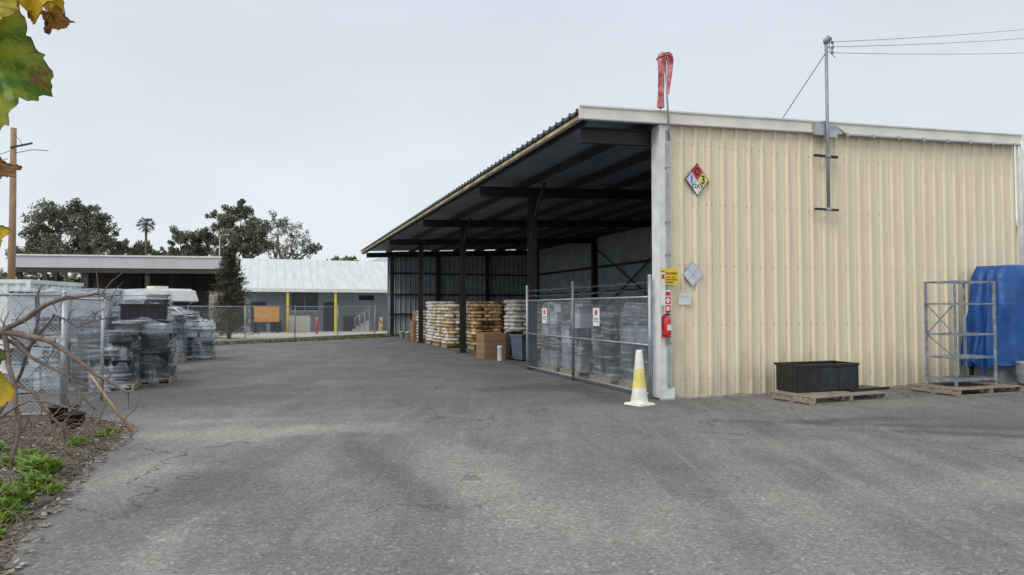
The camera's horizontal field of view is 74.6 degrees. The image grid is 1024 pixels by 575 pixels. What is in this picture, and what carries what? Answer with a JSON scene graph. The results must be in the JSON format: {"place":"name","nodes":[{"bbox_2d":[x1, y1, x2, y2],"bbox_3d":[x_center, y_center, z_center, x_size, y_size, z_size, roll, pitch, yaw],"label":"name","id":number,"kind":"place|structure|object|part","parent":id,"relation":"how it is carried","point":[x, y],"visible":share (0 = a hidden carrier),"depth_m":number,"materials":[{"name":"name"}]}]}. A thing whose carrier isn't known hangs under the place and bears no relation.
{"place":"outdoors","nodes":[
{"label":"outdoors","id":0,"kind":"place"},
{"bbox_2d":[213,330,386,339],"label":"concrete pavement","id":1,"kind":"structure","parent":0,"point":[269,335],"depth_m":42.24,"materials":[{"name":"grey concrete"}]},
{"bbox_2d":[124,307,221,332],"bbox_3d":[-18.611,1.904,37.115,4.800,1.800,2.020,0,-2,-12],"label":"parked suv","id":2,"kind":"object","parent":1,"relation":"on","point":[180,309],"visible":0.05,"depth_m":36.58,"materials":[{"name":"white paint"}]},
{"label":"windows","id":3,"kind":"part","parent":2,"relation":"part of","materials":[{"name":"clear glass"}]},
{"bbox_2d":[199,251,259,338],"bbox_3d":[-15.235,0.363,36.161,3.198,4.820,3.291,0,-2,0],"label":"conifer tree","id":4,"kind":"object","parent":1,"relation":"on","point":[234,292],"visible":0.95,"depth_m":35.94,"materials":[{"name":"green plant"}]},
{"bbox_2d":[129,305,375,339],"bbox_3d":[-13.333,1.819,34.780,1.765,1.825,16.272,-2,-2,43],"label":"chain link fence","id":5,"kind":"object","parent":1,"relation":"on","point":[245,323],"visible":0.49,"depth_m":35.71,"materials":[{"name":"grey metal"}]},
{"bbox_2d":[253,307,278,332],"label":"orange sign board","id":6,"kind":"object","parent":1,"relation":"on","point":[258,317],"visible":0.69,"depth_m":44.90,"materials":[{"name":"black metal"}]},
{"bbox_2d":[289,316,309,332],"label":"leaning panel","id":7,"kind":"object","parent":1,"relation":"on","point":[306,319],"visible":0.81,"depth_m":46.23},
{"bbox_2d":[352,309,369,331],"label":"entry steps","id":8,"kind":"structure","parent":1,"relation":"on","point":[361,326],"depth_m":47.78,"materials":[{"name":"concrete"}]},
{"bbox_2d":[372,250,451,261],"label":"white gabled warehouse","id":9,"kind":"structure","parent":0,"point":[382,259],"depth_m":62.74,"materials":[{"name":"metal"}]},
{"bbox_2d":[497,346,502,360],"bbox_3d":[-0.370,2.070,21.146,0.190,0.475,0.190,0,-2,0],"label":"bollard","id":10,"kind":"object","parent":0,"point":[499,353],"visible":1,"depth_m":21.07,"materials":[{"name":"metal"}]},
{"bbox_2d":[0,0,1023,279],"label":"sky","id":11,"kind":"structure","parent":0,"point":[345,120],"materials":[{"name":"white"}]},
{"bbox_2d":[2,324,1023,574],"bbox_3d":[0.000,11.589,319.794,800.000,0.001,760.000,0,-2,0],"label":"asphalt ground","id":12,"kind":"structure","parent":0,"point":[378,456],"depth_m":6.53,"materials":[{"name":"grey asphalt"}]},
{"bbox_2d":[0,127,47,278],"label":"utility pole","id":13,"kind":"object","parent":12,"relation":"on","point":[11,270],"visible":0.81,"depth_m":30.05,"materials":[{"name":"brown wood"}]},
{"bbox_2d":[5,249,54,280],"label":"distant tree","id":14,"kind":"object","parent":12,"relation":"on","point":[43,273],"visible":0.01,"depth_m":89.90,"materials":[{"name":"green plant"}]},
{"bbox_2d":[0,290,67,416],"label":"perimeter fence","id":15,"kind":"object","parent":12,"relation":"on","point":[63,331],"visible":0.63,"depth_m":9.88,"materials":[{"name":"grey metal"}]},
{"bbox_2d":[0,290,48,330],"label":"razor wire coil","id":16,"kind":"object","parent":15,"relation":"attached to","point":[16,305],"visible":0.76,"depth_m":9.76,"materials":[{"name":"silver metal"}]},
{"bbox_2d":[0,0,74,407],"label":"grape vine","id":17,"kind":"object","parent":12,"relation":"on","point":[26,72],"visible":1,"depth_m":0.93,"materials":[{"name":"green plant"}]},
{"bbox_2d":[8,288,74,395],"bbox_3d":[-9.208,1.026,13.272,1.062,2.070,1.165,1,-2,-21],"label":"shrink wrapped pallet","id":18,"kind":"object","parent":12,"relation":"on","point":[44,353],"visible":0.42,"depth_m":12.85,"materials":[{"name":"grey plastic"}]},
{"bbox_2d":[0,279,83,373],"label":"storage container","id":19,"kind":"object","parent":12,"relation":"on","point":[6,285],"visible":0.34,"depth_m":16.95,"materials":[{"name":"white metal"}]},
{"bbox_2d":[5,197,121,281],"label":"eucalyptus tree","id":20,"kind":"object","parent":12,"relation":"on","point":[46,239],"visible":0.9,"depth_m":84.28,"materials":[{"name":"green plant"}]},
{"bbox_2d":[0,410,137,574],"bbox_3d":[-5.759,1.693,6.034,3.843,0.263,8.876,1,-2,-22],"label":"leaf litter","id":21,"kind":"object","parent":12,"relation":"on","point":[43,514],"visible":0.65,"depth_m":7.02,"materials":[{"name":"brown plant"}]},
{"bbox_2d":[48,404,69,422],"bbox_3d":[-6.300,1.766,9.350,0.260,0.250,0.260,0,-2,0],"label":"plant pot","id":22,"kind":"object","parent":21,"relation":"on","point":[53,409],"visible":0.49,"depth_m":9.27,"materials":[{"name":"black plastic"}]},
{"bbox_2d":[0,426,119,538],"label":"weed plants","id":23,"kind":"object","parent":21,"relation":"on","point":[43,467],"visible":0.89,"depth_m":6.02,"materials":[{"name":"green plant"}]},
{"bbox_2d":[0,271,144,468],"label":"bare shrub","id":24,"kind":"object","parent":21,"relation":"on","point":[6,331],"visible":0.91,"depth_m":6.82,"materials":[{"name":"brown plant"}]},
{"bbox_2d":[61,390,86,428],"bbox_3d":[-5.748,1.627,8.860,0.260,0.537,0.277,-1,-2,22],"label":"potted plant","id":25,"kind":"object","parent":21,"relation":"on","point":[77,415],"visible":0.81,"depth_m":8.80,"materials":[{"name":"black plant"}]},
{"bbox_2d":[65,294,104,411],"bbox_3d":[-7.005,1.056,11.047,0.068,1.875,2.231,1,-2,-19],"label":"perimeter fence","id":26,"kind":"object","parent":12,"relation":"on","point":[102,339],"visible":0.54,"depth_m":11.21,"materials":[{"name":"grey metal"}]},
{"bbox_2d":[55,291,120,373],"bbox_3d":[-9.398,1.069,14.857,1.218,2.081,1.166,1,-2,-18],"label":"shrink wrapped pallet","id":27,"kind":"object","parent":12,"relation":"on","point":[109,316],"visible":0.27,"depth_m":14.54,"materials":[{"name":"grey plastic"}]},
{"bbox_2d":[67,288,124,322],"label":"shrink wrapped pallet","id":28,"kind":"object","parent":12,"relation":"on","point":[115,310],"visible":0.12,"depth_m":18.54,"materials":[{"name":"grey plastic"}]},
{"bbox_2d":[67,330,142,393],"bbox_3d":[-8.298,1.449,13.692,1.270,1.250,1.162,1,-2,-21],"label":"shrink wrapped pallet","id":29,"kind":"object","parent":12,"relation":"on","point":[121,355],"visible":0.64,"depth_m":13.39,"materials":[{"name":"grey plastic"}]},
{"bbox_2d":[89,374,132,432],"bbox_3d":[-5.400,1.557,9.056,0.754,0.775,0.036,-1,-2,16],"label":"wooden stake","id":30,"kind":"object","parent":12,"relation":"on","point":[111,403],"visible":0.81,"depth_m":9.04,"materials":[{"name":"brown wood"}]},
{"bbox_2d":[7,254,242,325],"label":"carport canopy","id":31,"kind":"object","parent":12,"relation":"on","point":[196,274],"visible":0.41,"depth_m":56.79,"materials":[{"name":"grey metal"}]},
{"bbox_2d":[109,238,167,255],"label":"eucalyptus tree","id":32,"kind":"object","parent":12,"relation":"on","point":[138,249],"visible":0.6,"depth_m":87.53,"materials":[{"name":"green plant"}]},
{"bbox_2d":[108,318,178,384],"bbox_3d":[-8.148,1.372,14.899,1.273,1.480,1.168,1,-2,-19],"label":"shrink wrapped pallet","id":33,"kind":"object","parent":12,"relation":"on","point":[156,357],"visible":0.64,"depth_m":14.59,"materials":[{"name":"grey plastic"}]},
{"bbox_2d":[119,304,169,319],"bbox_3d":[-8.150,0.534,14.941,0.940,0.340,0.900,1,-2,-25],"label":"black tote","id":34,"kind":"object","parent":33,"relation":"on","point":[141,311],"visible":1,"depth_m":14.55,"materials":[{"name":"plastic"}]},
{"bbox_2d":[136,217,155,254],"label":"palm tree","id":35,"kind":"object","parent":12,"relation":"on","point":[146,227],"visible":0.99,"depth_m":85.08,"materials":[{"name":"green plant"}]},
{"bbox_2d":[123,292,172,332],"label":"shrink wrapped pallet","id":36,"kind":"object","parent":12,"relation":"on","point":[160,299],"visible":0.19,"depth_m":16.56,"materials":[{"name":"grey plastic"}]},
{"bbox_2d":[123,286,201,318],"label":"motorhome","id":37,"kind":"object","parent":12,"relation":"on","point":[182,297],"visible":0.15,"depth_m":45.66,"materials":[{"name":"white paint"}]},
{"bbox_2d":[123,286,167,295],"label":"windows and trim","id":38,"kind":"structure","parent":37,"relation":"in","point":[147,286],"depth_m":46.71,"materials":[{"name":"glass"}]},
{"bbox_2d":[0,258,327,282],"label":"distant treeline","id":39,"kind":"object","parent":12,"relation":"on","point":[73,277],"visible":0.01,"depth_m":97.15,"materials":[{"name":"green plant"}]},
{"bbox_2d":[168,312,187,362],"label":"shrink wrapped pallet","id":40,"kind":"object","parent":12,"relation":"on","point":[179,323],"visible":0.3,"depth_m":20.37,"materials":[{"name":"grey plastic"}]},
{"bbox_2d":[170,311,199,343],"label":"shrink wrapped pallet","id":41,"kind":"object","parent":12,"relation":"on","point":[193,319],"visible":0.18,"depth_m":24.00,"materials":[{"name":"grey plastic"}]},
{"bbox_2d":[167,225,212,255],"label":"eucalyptus tree","id":42,"kind":"object","parent":12,"relation":"on","point":[194,247],"visible":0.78,"depth_m":85.62,"materials":[{"name":"green plant"}]},
{"bbox_2d":[173,322,216,359],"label":"shrink wrapped pallet","id":43,"kind":"object","parent":12,"relation":"on","point":[199,345],"visible":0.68,"depth_m":21.58,"materials":[{"name":"grey plastic"}]},
{"bbox_2d":[218,234,228,308],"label":"street lamp","id":44,"kind":"object","parent":12,"relation":"on","point":[219,251],"visible":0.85,"depth_m":70.11,"materials":[{"name":"grey metal"}]},
{"bbox_2d":[209,291,238,321],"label":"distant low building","id":45,"kind":"structure","parent":12,"relation":"on","point":[212,301],"depth_m":81.61,"materials":[{"name":"grey glass"}]},
{"bbox_2d":[194,199,269,258],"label":"eucalyptus tree","id":46,"kind":"object","parent":12,"relation":"on","point":[254,241],"visible":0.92,"depth_m":84.55,"materials":[{"name":"green plant"}]},
{"bbox_2d":[263,209,322,259],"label":"sparse tree","id":47,"kind":"object","parent":12,"relation":"on","point":[310,248],"visible":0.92,"depth_m":85.86,"materials":[{"name":"green plant"}]},
{"bbox_2d":[214,333,386,342],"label":"concrete kerb","id":48,"kind":"structure","parent":12,"relation":"on","point":[290,338],"depth_m":35.16,"materials":[{"name":"grey concrete"}]},
{"bbox_2d":[212,334,404,344],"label":"grass verge","id":49,"kind":"object","parent":12,"relation":"on","point":[298,339],"depth_m":34.22,"materials":[{"name":"plant"}]},
{"bbox_2d":[239,258,387,331],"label":"blue grey workshop","id":50,"kind":"structure","parent":12,"relation":"on","point":[281,282],"depth_m":48.90,"materials":[{"name":"white paint"}]},
{"bbox_2d":[251,293,382,331],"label":"windows and doors","id":51,"kind":"structure","parent":50,"relation":"in","point":[298,299],"depth_m":48.35,"materials":[{"name":"grey glass"}]},
{"bbox_2d":[331,255,360,260],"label":"distant tree","id":52,"kind":"object","parent":12,"relation":"on","point":[345,258],"visible":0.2,"depth_m":95.92,"materials":[{"name":"green plant"}]},
{"bbox_2d":[526,274,651,399],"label":"chain link gate","id":53,"kind":"structure","parent":12,"relation":"on","point":[648,345],"depth_m":14.64,"materials":[{"name":"grey metal"}]},
{"bbox_2d":[542,308,546,322],"bbox_3d":[0.815,0.704,16.859,0.010,0.380,0.300,1,-2,-20],"label":"gate notice sign","id":54,"kind":"object","parent":53,"relation":"attached to","point":[544,315],"visible":1,"depth_m":16.85,"materials":[{"name":"white paint"}]},
{"bbox_2d":[593,308,599,325],"bbox_3d":[1.774,0.621,14.177,0.010,0.380,0.300,1,-2,-20],"label":"gate notice sign","id":55,"kind":"object","parent":53,"relation":"attached to","point":[596,316],"visible":1,"depth_m":14.15,"materials":[{"name":"white paint"}]},
{"bbox_2d":[624,350,654,406],"bbox_3d":[2.190,1.543,11.578,0.380,0.935,0.380,1,-2,-37],"label":"traffic cone","id":56,"kind":"object","parent":12,"relation":"on","point":[639,397],"visible":1,"depth_m":11.49,"materials":[{"name":"white plastic"}]},
{"bbox_2d":[360,104,1023,400],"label":"metal storage shed","id":57,"kind":"structure","parent":12,"relation":"on","point":[588,196],"depth_m":14.08,"materials":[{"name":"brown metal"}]},
{"bbox_2d":[399,331,404,337],"bbox_3d":[-6.114,2.620,37.377,0.328,0.385,0.320,0,-2,0],"label":"plastic pail","id":58,"kind":"object","parent":57,"relation":"on","point":[401,334],"visible":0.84,"depth_m":37.25,"materials":[{"name":"white paint"}]},
{"bbox_2d":[405,332,409,338],"bbox_3d":[-5.650,2.589,36.376,0.328,0.385,0.320,0,-2,0],"label":"plastic pail","id":59,"kind":"object","parent":57,"relation":"on","point":[407,335],"visible":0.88,"depth_m":36.26,"materials":[{"name":"white paint"}]},
{"bbox_2d":[410,320,417,339],"bbox_3d":[-4.803,2.235,35.202,0.908,1.020,0.908,1,-2,-20],"label":"cardboard box","id":60,"kind":"object","parent":57,"relation":"on","point":[413,329],"visible":0.33,"depth_m":34.69,"materials":[{"name":"brown cardboard"}]},
{"bbox_2d":[412,310,417,319],"bbox_3d":[-4.755,1.455,35.243,0.708,0.520,0.708,1,-2,-31],"label":"cardboard box","id":61,"kind":"object","parent":60,"relation":"on","point":[414,314],"visible":0.24,"depth_m":35.12,"materials":[{"name":"brown cardboard"}]},
{"bbox_2d":[416,310,427,341],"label":"bagged goods pallet","id":62,"kind":"object","parent":57,"relation":"on","point":[425,322],"visible":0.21,"depth_m":32.98,"materials":[{"name":"white plastic"}]},
{"bbox_2d":[432,304,442,345],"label":"bagged goods pallet","id":63,"kind":"object","parent":57,"relation":"on","point":[437,321],"visible":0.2,"depth_m":29.33,"materials":[{"name":"beige plastic"}]},
{"bbox_2d":[425,301,455,344],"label":"bagged goods pallet","id":64,"kind":"object","parent":57,"relation":"on","point":[430,323],"visible":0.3,"depth_m":30.73,"materials":[{"name":"white plastic"}]},
{"bbox_2d":[440,304,470,347],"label":"bagged goods pallet","id":65,"kind":"object","parent":57,"relation":"on","point":[450,332],"visible":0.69,"depth_m":27.84,"materials":[{"name":"beige plastic"}]},
{"bbox_2d":[466,301,490,303],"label":"bagged goods pallet","id":66,"kind":"object","parent":57,"relation":"on","point":[477,302],"visible":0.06,"depth_m":29.58,"materials":[{"name":"brown"}]},
{"bbox_2d":[467,304,502,349],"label":"bagged goods pallet","id":67,"kind":"object","parent":57,"relation":"on","point":[484,318],"visible":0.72,"depth_m":26.77,"materials":[{"name":"beige plastic"}]},
{"bbox_2d":[476,332,506,358],"bbox_3d":[-0.657,1.932,22.563,0.858,0.840,0.908,1,-2,-20],"label":"cardboard box","id":68,"kind":"object","parent":57,"relation":"on","point":[487,343],"visible":0.83,"depth_m":22.14,"materials":[{"name":"brown cardboard"}]},
{"bbox_2d":[490,301,502,332],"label":"bagged goods pallet","id":69,"kind":"object","parent":57,"relation":"on","point":[494,302],"visible":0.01,"depth_m":28.54,"materials":[{"name":"beige plastic"}]},
{"bbox_2d":[500,301,506,332],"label":"bagged goods pallet","id":70,"kind":"object","parent":57,"relation":"on","point":[503,314],"visible":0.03,"depth_m":27.20,"materials":[{"name":"beige plastic"}]},
{"bbox_2d":[505,331,521,359],"bbox_3d":[0.089,1.859,21.664,0.500,0.890,0.400,1,-2,-20],"label":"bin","id":71,"kind":"object","parent":57,"relation":"on","point":[508,348],"visible":0.41,"depth_m":21.53,"materials":[{"name":"plastic"}]},
{"bbox_2d":[509,334,525,359],"bbox_3d":[0.338,1.897,21.267,0.600,0.830,0.680,1,-2,-37],"label":"wheeled bin","id":72,"kind":"object","parent":57,"relation":"on","point":[518,343],"visible":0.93,"depth_m":21.04,"materials":[{"name":"plastic"}]},
{"bbox_2d":[503,300,542,353],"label":"bagged goods pallet","id":73,"kind":"object","parent":57,"relation":"on","point":[515,317],"visible":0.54,"depth_m":24.32,"materials":[{"name":"white plastic"}]},
{"bbox_2d":[541,300,569,347],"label":"bagged goods pallet","id":74,"kind":"object","parent":57,"relation":"on","point":[562,301],"visible":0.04,"depth_m":26.90,"materials":[{"name":"grey plastic"}]},
{"bbox_2d":[539,301,592,371],"bbox_3d":[1.470,1.268,18.123,1.218,1.888,1.170,1,-2,-22],"label":"shrink wrapped pallet","id":75,"kind":"object","parent":57,"relation":"on","point":[551,365],"visible":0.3,"depth_m":17.82,"materials":[{"name":"grey plastic"}]},
{"bbox_2d":[560,304,617,376],"bbox_3d":[1.942,1.281,16.796,1.215,1.778,1.157,1,-2,-21],"label":"shrink wrapped pallet","id":76,"kind":"object","parent":57,"relation":"on","point":[587,323],"visible":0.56,"depth_m":16.33,"materials":[{"name":"grey plastic"}]},
{"bbox_2d":[589,312,652,384],"bbox_3d":[2.516,1.334,15.194,1.229,1.573,1.156,1,-2,-18],"label":"shrink wrapped pallet","id":77,"kind":"object","parent":57,"relation":"on","point":[607,369],"visible":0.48,"depth_m":14.81,"materials":[{"name":"grey plastic"}]},
{"bbox_2d":[620,307,647,316],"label":"shrink wrapped pallet","id":78,"kind":"object","parent":57,"relation":"on","point":[638,312],"visible":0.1,"depth_m":17.12,"materials":[{"name":"grey plastic"}]},
{"bbox_2d":[618,303,652,391],"bbox_3d":[3.047,1.179,13.902,1.345,1.804,1.152,1,-2,-22],"label":"shrink wrapped pallet","id":79,"kind":"object","parent":57,"relation":"on","point":[642,332],"visible":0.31,"depth_m":13.79,"materials":[{"name":"grey plastic"}]},
{"bbox_2d":[661,272,664,305],"bbox_3d":[2.716,0.026,12.090,0.090,0.600,0.009,1,-2,-20],"label":"white notice strip","id":80,"kind":"object","parent":57,"relation":"attached to","point":[662,288],"visible":1,"depth_m":12.09,"materials":[{"name":"paint"}]},
{"bbox_2d":[656,52,673,140],"bbox_3d":[2.766,-3.486,12.205,0.331,1.629,0.256,1,-2,-20],"label":"windsock","id":81,"kind":"object","parent":57,"relation":"attached to","point":[663,67],"visible":1,"depth_m":12.19,"materials":[{"name":"red fabric"}]},
{"bbox_2d":[661,311,671,337],"bbox_3d":[2.764,0.661,12.035,0.187,0.466,0.156,1,-2,-20],"label":"fire extinguisher","id":82,"kind":"object","parent":57,"relation":"attached to","point":[666,326],"visible":1,"depth_m":11.99,"materials":[{"name":"red metal"}]},
{"bbox_2d":[664,290,670,312],"bbox_3d":[2.809,0.257,12.120,0.140,0.420,0.012,1,-2,-20],"label":"fire point sign","id":83,"kind":"object","parent":57,"relation":"attached to","point":[667,307],"visible":1,"depth_m":12.12,"materials":[{"name":"red plastic"}]},
{"bbox_2d":[660,269,677,284],"bbox_3d":[2.840,-0.193,12.151,0.380,0.280,0.011,1,-2,-20],"label":"yellow warning sign","id":84,"kind":"object","parent":57,"relation":"attached to","point":[671,276],"visible":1,"depth_m":12.16,"materials":[{"name":"paint"}]},
{"bbox_2d":[679,294,690,304],"bbox_3d":[3.171,0.213,12.341,0.260,0.200,0.011,1,-2,-20],"label":"notice sign","id":85,"kind":"object","parent":57,"relation":"attached to","point":[684,299],"visible":1,"depth_m":12.34,"materials":[{"name":"white paint"}]},
{"bbox_2d":[682,261,702,286],"bbox_3d":[3.340,-0.244,12.418,0.456,0.477,0.017,1,-2,-20],"label":"blank diamond placard","id":86,"kind":"object","parent":57,"relation":"attached to","point":[692,274],"visible":1,"depth_m":12.41,"materials":[{"name":"silver metal"}]},
{"bbox_2d":[685,164,708,195],"bbox_3d":[3.443,-2.002,12.509,0.519,0.625,0.017,1,-2,-20],"label":"hazard diamond sign","id":87,"kind":"object","parent":57,"relation":"attached to","point":[696,179],"visible":1,"depth_m":12.50,"materials":[{"name":"multicoloured"}]},
{"bbox_2d":[783,35,838,210],"bbox_3d":[5.893,-3.285,13.668,1.296,3.516,0.478,-1,-2,28],"label":"electrical service mast","id":88,"kind":"object","parent":57,"relation":"attached to","point":[825,130],"visible":0.98,"depth_m":13.41,"materials":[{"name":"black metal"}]},
{"bbox_2d":[769,391,887,405],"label":"wooden pallet","id":89,"kind":"object","parent":12,"relation":"on","point":[810,398],"visible":0.76,"depth_m":11.94,"materials":[{"name":"brown wood"}]},
{"bbox_2d":[774,360,859,392],"bbox_3d":[5.673,1.648,12.516,1.440,0.503,0.600,1,-2,-20],"label":"black open crate","id":90,"kind":"object","parent":89,"relation":"on","point":[808,376],"visible":0.97,"depth_m":12.30,"materials":[{"name":"plastic"}]},
{"bbox_2d":[830,385,889,391],"bbox_3d":[6.503,1.880,12.625,1.000,0.054,0.530,1,-2,-23],"label":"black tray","id":91,"kind":"object","parent":89,"relation":"on","point":[866,388],"visible":0.86,"depth_m":12.44,"materials":[{"name":"plastic"}]},
{"bbox_2d":[907,381,1023,396],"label":"wooden pallet","id":92,"kind":"object","parent":12,"relation":"on","point":[984,388],"visible":0.96,"depth_m":13.14,"materials":[{"name":"brown wood"}]},
{"bbox_2d":[924,280,997,386],"bbox_3d":[8.925,0.901,13.394,1.120,2.050,0.650,1,-2,-20],"label":"steel cage rack","id":93,"kind":"object","parent":92,"relation":"on","point":[956,378],"visible":1,"depth_m":13.28,"materials":[{"name":"grey metal"}]},
{"bbox_2d":[961,265,1023,384],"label":"tarp covered load","id":94,"kind":"object","parent":12,"relation":"on","point":[1009,283],"visible":0.78,"depth_m":14.03,"materials":[{"name":"blue plastic"}]},
{"bbox_2d":[999,381,1023,386],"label":"wooden pallet","id":95,"kind":"object","parent":12,"relation":"on","point":[1011,382],"visible":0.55,"depth_m":13.75,"materials":[{"name":"brown wood"}]},
{"bbox_2d":[1015,361,1023,383],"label":"plastic drum","id":96,"kind":"object","parent":95,"relation":"on","point":[1019,369],"visible":1,"depth_m":13.50,"materials":[{"name":"white plastic"}]},
{"bbox_3d":[35.000,-5.899,30.698,2.200,17.000,0.380,0,-2,0],"label":"utility pole","id":97,"kind":"object","parent":12,"relation":"on","visible":0},
{"bbox_2d":[834,29,1023,53],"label":"power lines","id":98,"kind":"object","parent":97,"relation":"attached to","point":[918,44],"visible":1,"depth_m":15.07,"materials":[{"name":"grey metal"}]},
{"bbox_2d":[542,303,571,346],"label":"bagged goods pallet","id":99,"kind":"object","parent":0,"point":[547,304],"visible":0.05,"depth_m":24.99,"materials":[{"name":"grey plastic"}]},
{"bbox_2d":[1016,220,1017,264],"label":"tan warehouse","id":100,"kind":"structure","parent":0,"point":[1017,241],"depth_m":22.73,"materials":[{"name":"metal"}]}
]}

